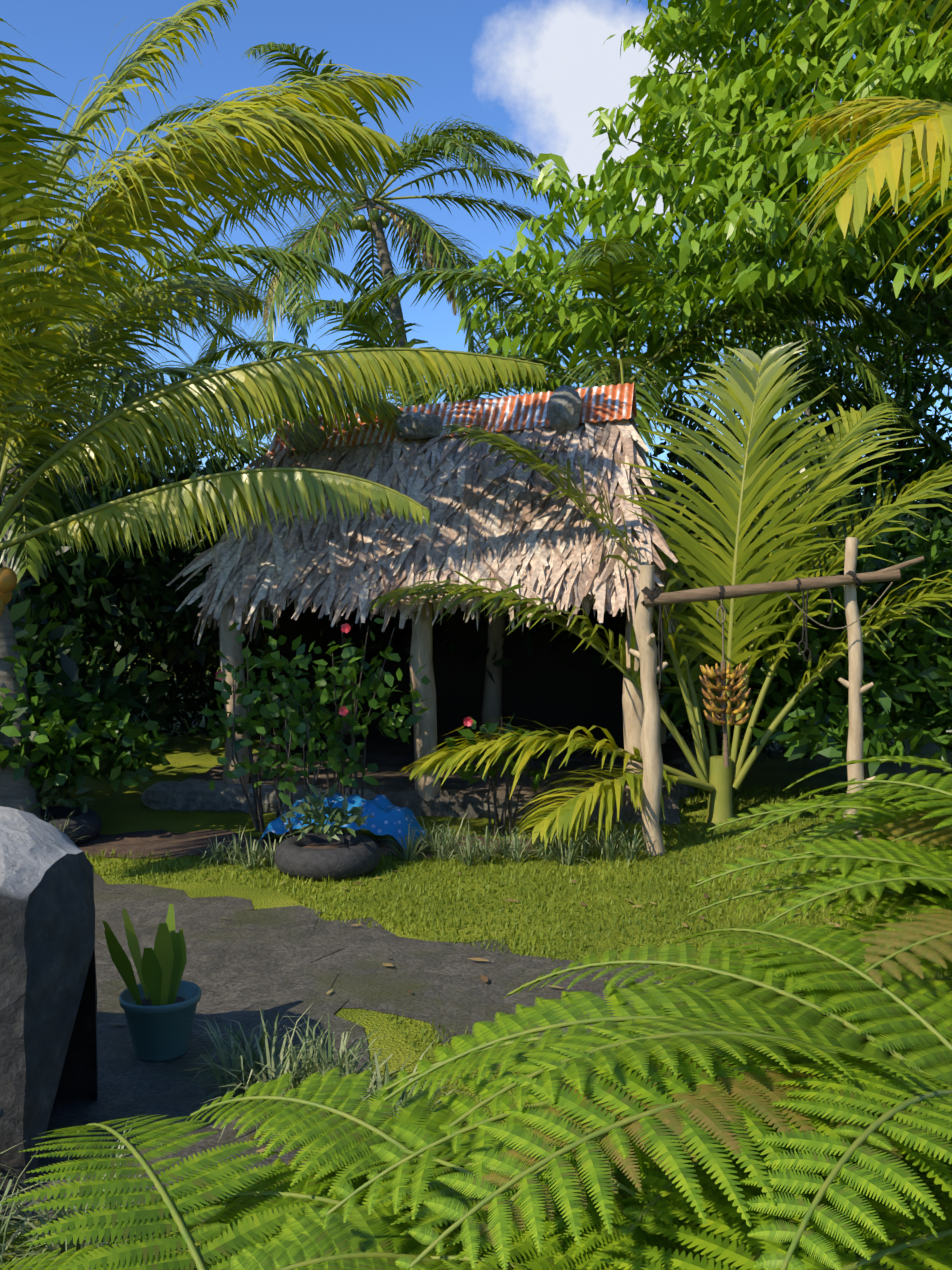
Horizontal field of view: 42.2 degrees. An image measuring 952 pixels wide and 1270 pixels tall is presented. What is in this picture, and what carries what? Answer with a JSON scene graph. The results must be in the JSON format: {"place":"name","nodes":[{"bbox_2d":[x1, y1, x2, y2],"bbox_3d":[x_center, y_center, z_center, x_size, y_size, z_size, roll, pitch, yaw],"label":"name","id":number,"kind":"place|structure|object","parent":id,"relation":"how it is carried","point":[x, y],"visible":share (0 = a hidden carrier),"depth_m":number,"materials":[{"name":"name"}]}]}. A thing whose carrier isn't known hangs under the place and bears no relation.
{"place":"outdoors","nodes":[
{"label":"outdoors","id":0,"kind":"place"},
{"bbox_2d":[263,205,456,318],"bbox_3d":[-1.603,-3.707,17.606,7.114,9.634,16.552,0,3,1],"label":"stem","id":1,"kind":"object","parent":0,"point":[379,208],"visible":0.25,"depth_m":25.22,"materials":[{"name":"green plant"}]},
{"bbox_2d":[93,872,757,1062],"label":"path","id":2,"kind":"structure","parent":0,"point":[447,986],"depth_m":6.55,"materials":[{"name":"stone"}]},
{"bbox_2d":[181,734,697,825],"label":"hut floor","id":3,"kind":"structure","parent":0,"point":[457,795],"depth_m":11.34,"materials":[{"name":"stone"}]},
{"bbox_2d":[219,568,666,814],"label":"hut posts","id":4,"kind":"object","parent":3,"relation":"on","point":[425,725],"visible":0.31,"depth_m":10.72,"materials":[{"name":"brown wood"}]},
{"bbox_2d":[167,410,684,646],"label":"thatched roof","id":5,"kind":"structure","parent":4,"relation":"on","point":[505,524],"depth_m":10.86,"materials":[{"name":"beige plant"}]},
{"bbox_2d":[268,383,636,453],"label":"corrugated roof ridge","id":6,"kind":"structure","parent":5,"relation":"on","point":[603,403],"depth_m":11.97,"materials":[{"name":"red metal"}]},
{"bbox_2d":[288,385,581,452],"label":"ridge weights","id":7,"kind":"object","parent":6,"relation":"on","point":[564,405],"visible":0.88,"depth_m":11.69,"materials":[{"name":"grey stone"}]},
{"bbox_2d":[633,574,659,586],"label":"fale beams","id":8,"kind":"structure","parent":4,"relation":"on","point":[655,583],"depth_m":10.31,"materials":[{"name":"brown wood"}]},
{"bbox_2d":[279,592,656,754],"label":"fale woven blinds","id":9,"kind":"object","parent":8,"relation":"hanging from","point":[541,685],"visible":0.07,"depth_m":14.03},
{"bbox_2d":[0,622,951,1269],"bbox_3d":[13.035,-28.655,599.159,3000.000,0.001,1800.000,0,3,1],"label":"lawn","id":10,"kind":"structure","parent":0,"point":[122,810],"depth_m":8.48,"materials":[{"name":"green plant"}]},
{"bbox_2d":[0,604,40,818],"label":"palm trunk","id":11,"kind":"object","parent":10,"relation":"on","point":[13,794],"visible":0.52,"depth_m":9.44,"materials":[{"name":"grey plant"}]},
{"bbox_2d":[0,567,17,616],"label":"coconut","id":12,"kind":"object","parent":11,"relation":"attached to","point":[8,580],"visible":1,"depth_m":9.26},
{"bbox_2d":[0,0,543,550],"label":"palm frond stems","id":13,"kind":"object","parent":11,"relation":"on","point":[18,496],"visible":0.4,"depth_m":9.49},
{"bbox_2d":[0,0,412,501],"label":"palm fronds","id":14,"kind":"object","parent":13,"relation":"attached to","point":[34,208],"visible":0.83,"depth_m":9.78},
{"bbox_2d":[0,64,546,564],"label":"fronds","id":15,"kind":"object","parent":13,"relation":"on","point":[206,154],"visible":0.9,"depth_m":9.47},
{"bbox_2d":[0,806,97,1199],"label":"boulder","id":16,"kind":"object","parent":10,"relation":"on","point":[48,1014],"depth_m":4.30,"materials":[{"name":"grey stone"}]},
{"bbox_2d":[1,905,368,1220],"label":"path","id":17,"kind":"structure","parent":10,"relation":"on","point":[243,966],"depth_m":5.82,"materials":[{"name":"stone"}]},
{"bbox_2d":[119,980,201,1061],"bbox_3d":[-1.380,1.698,5.408,0.352,0.270,0.352,0,3,1],"label":"plant pot","id":18,"kind":"object","parent":17,"relation":"on","point":[160,1033],"visible":0.75,"depth_m":5.30,"materials":[{"name":"teal ceramic"}]},
{"bbox_2d":[135,996,185,1005],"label":"potting soil","id":19,"kind":"structure","parent":18,"relation":"in","point":[148,1002],"depth_m":5.43,"materials":[{"name":"black soil"}]},
{"bbox_2d":[102,903,186,1005],"bbox_3d":[-1.448,1.416,5.407,0.366,0.403,0.312,0,3,1],"label":"pot plant","id":20,"kind":"object","parent":19,"relation":"on","point":[160,968],"visible":0.96,"depth_m":5.33,"materials":[{"name":"green plant"}]},
{"bbox_2d":[140,778,376,813],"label":"fale foundation stones","id":21,"kind":"object","parent":10,"relation":"on","point":[190,794],"visible":0.48,"depth_m":10.86,"materials":[{"name":"grey stone"}]},
{"bbox_2d":[76,829,533,858],"bbox_3d":[-1.850,1.620,9.530,4.646,0.001,1.039,0,3,6],"label":"soil strip","id":22,"kind":"object","parent":10,"relation":"on","point":[147,842],"visible":0.42,"depth_m":9.58,"materials":[{"name":"brown soil"}]},
{"bbox_2d":[40,806,101,844],"bbox_3d":[-3.356,1.507,9.698,0.810,0.220,0.810,0,3,1],"label":"tyre planter","id":23,"kind":"object","parent":22,"relation":"on","point":[80,823],"visible":0.27,"depth_m":9.56,"materials":[{"name":"rubber"}]},
{"bbox_2d":[41,815,74,819],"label":"soil","id":24,"kind":"structure","parent":23,"relation":"on","point":[55,817],"depth_m":9.83,"materials":[{"name":"brown soil"}]},
{"bbox_2d":[260,792,429,848],"bbox_3d":[-1.006,1.422,9.642,1.255,0.376,0.515,1,3,14],"label":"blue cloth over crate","id":25,"kind":"object","parent":22,"relation":"on","point":[389,818],"visible":0.67,"depth_m":9.47,"materials":[{"name":"blue fabric"}]},
{"bbox_2d":[274,832,380,880],"bbox_3d":[-1.047,1.558,8.718,0.750,0.220,0.750,0,3,1],"label":"tyre planter","id":26,"kind":"object","parent":10,"relation":"on","point":[294,857],"visible":0.96,"depth_m":8.45,"materials":[{"name":"rubber"}]},
{"bbox_2d":[303,843,352,848],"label":"planter soil","id":27,"kind":"structure","parent":26,"relation":"in","point":[327,846],"depth_m":8.83,"materials":[{"name":"brown soil"}]},
{"bbox_2d":[0,766,671,1269],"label":"grass tufts","id":28,"kind":"object","parent":10,"relation":"on","point":[238,1072],"visible":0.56,"depth_m":5.06,"materials":[{"name":"green plant"}]},
{"bbox_2d":[184,618,556,838],"bbox_3d":[-0.855,0.741,9.870,3.031,1.742,1.569,0,3,1],"label":"hibiscus","id":29,"kind":"object","parent":10,"relation":"on","point":[270,709],"depth_m":9.87,"materials":[{"name":"green plant"}]},
{"bbox_2d":[1,199,815,668],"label":"palm trunks","id":30,"kind":"object","parent":10,"relation":"on","point":[383,257],"visible":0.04,"depth_m":25.55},
{"bbox_2d":[351,208,389,231],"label":"coconuts","id":31,"kind":"object","parent":30,"relation":"attached to","point":[362,224],"visible":0.92,"depth_m":25.44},
{"bbox_2d":[0,42,951,584],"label":"palm fronds","id":32,"kind":"object","parent":30,"relation":"attached to","point":[354,320],"visible":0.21,"depth_m":16.94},
{"bbox_2d":[0,45,951,564],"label":"palm rachis","id":33,"kind":"object","parent":30,"relation":"attached to","point":[380,199],"visible":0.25,"depth_m":17.91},
{"bbox_2d":[72,213,839,1169],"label":"dead leaves and fronds","id":34,"kind":"object","parent":10,"relation":"on","point":[430,259],"visible":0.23,"depth_m":24.79,"materials":[{"name":"brown plant"}]},
{"bbox_2d":[0,363,951,765],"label":"shrubs","id":35,"kind":"object","parent":10,"relation":"on","point":[118,615],"visible":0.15,"depth_m":14.05,"materials":[{"name":"green plant"}]},
{"bbox_2d":[0,518,951,792],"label":"garden shrubs","id":36,"kind":"object","parent":10,"relation":"on","point":[908,672],"visible":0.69,"depth_m":10.18,"materials":[{"name":"green plant"}]},
{"bbox_2d":[396,366,951,824],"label":"palm frond stems","id":37,"kind":"object","parent":10,"relation":"on","point":[716,780],"visible":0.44,"depth_m":10.40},
{"bbox_2d":[395,717,677,851],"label":"palm fronds","id":38,"kind":"object","parent":37,"relation":"attached to","point":[568,814],"visible":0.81,"depth_m":9.36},
{"bbox_2d":[370,339,951,708],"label":"palm fronds","id":39,"kind":"object","parent":37,"relation":"on","point":[709,560],"visible":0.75,"depth_m":10.54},
{"bbox_2d":[454,0,951,422],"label":"broadleaf tree","id":40,"kind":"object","parent":10,"relation":"on","point":[799,65],"depth_m":15.22,"materials":[{"name":"green plant"}]},
{"bbox_2d":[673,0,951,526],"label":"tree foliage","id":41,"kind":"object","parent":40,"relation":"attached to","point":[939,376],"visible":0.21,"depth_m":17.16,"materials":[{"name":"green plant"}]},
{"bbox_2d":[629,537,874,855],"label":"wooden posts","id":42,"kind":"object","parent":10,"relation":"on","point":[646,656],"visible":0.73,"depth_m":9.17,"materials":[{"name":"beige wood"}]},
{"bbox_2d":[643,556,924,606],"bbox_3d":[2.263,-0.392,9.079,2.076,0.375,0.113,0,3,-2],"label":"wooden pole","id":43,"kind":"object","parent":42,"relation":"on","point":[892,573],"visible":1,"depth_m":9.05,"materials":[{"name":"brown wood"}]},
{"bbox_2d":[641,571,862,688],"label":"rack ropes","id":44,"kind":"object","parent":43,"relation":"hanging from","point":[658,591],"visible":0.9,"depth_m":9.05,"materials":[{"name":"brown fabric"}]},
{"bbox_2d":[717,582,892,660],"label":"rack cords","id":45,"kind":"object","parent":43,"relation":"hanging from","point":[723,618],"visible":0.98,"depth_m":9.05,"materials":[{"name":"brown fabric"}]},
{"bbox_2d":[720,661,728,766],"bbox_3d":[1.832,0.581,9.085,0.068,0.781,0.044,0,3,1],"label":"fruit stalk","id":46,"kind":"object","parent":45,"relation":"hanging from","point":[725,739],"visible":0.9,"depth_m":9.08,"materials":[{"name":"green plant"}]},
{"bbox_2d":[699,663,751,725],"bbox_3d":[1.837,0.436,9.079,0.385,0.450,0.367,0,3,1],"label":"banana bunch","id":47,"kind":"object","parent":46,"relation":"attached to","point":[716,674],"visible":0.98,"depth_m":9.01,"materials":[{"name":"yellow food"}]},
{"bbox_3d":[4.499,0.338,7.412,0.707,3.041,0.540,0,3,1],"label":"palm trunk","id":48,"kind":"object","parent":10,"relation":"on","visible":0},
{"bbox_2d":[815,106,919,192],"bbox_3d":[3.290,-3.117,8.243,2.820,3.836,6.501,2,3,31],"label":"palm frond stem","id":49,"kind":"object","parent":48,"relation":"on","point":[911,131],"visible":0.25,"depth_m":5.74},
{"bbox_2d":[786,0,951,308],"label":"palm fronds","id":50,"kind":"object","parent":49,"relation":"on","point":[929,139],"visible":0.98,"depth_m":5.99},
{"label":"tree fern trunk","id":51,"kind":"object","parent":10,"relation":"on","visible":0},
{"bbox_2d":[0,756,951,1269],"bbox_3d":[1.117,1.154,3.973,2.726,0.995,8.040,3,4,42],"label":"fern fronds","id":52,"kind":"object","parent":51,"relation":"attached to","point":[718,1198],"visible":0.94,"depth_m":2.79,"materials":[{"name":"green plant"}]},
{"bbox_2d":[0,0,951,501],"label":"sky","id":53,"kind":"structure","parent":0,"point":[534,72],"materials":[{"name":"blue"}]}
]}

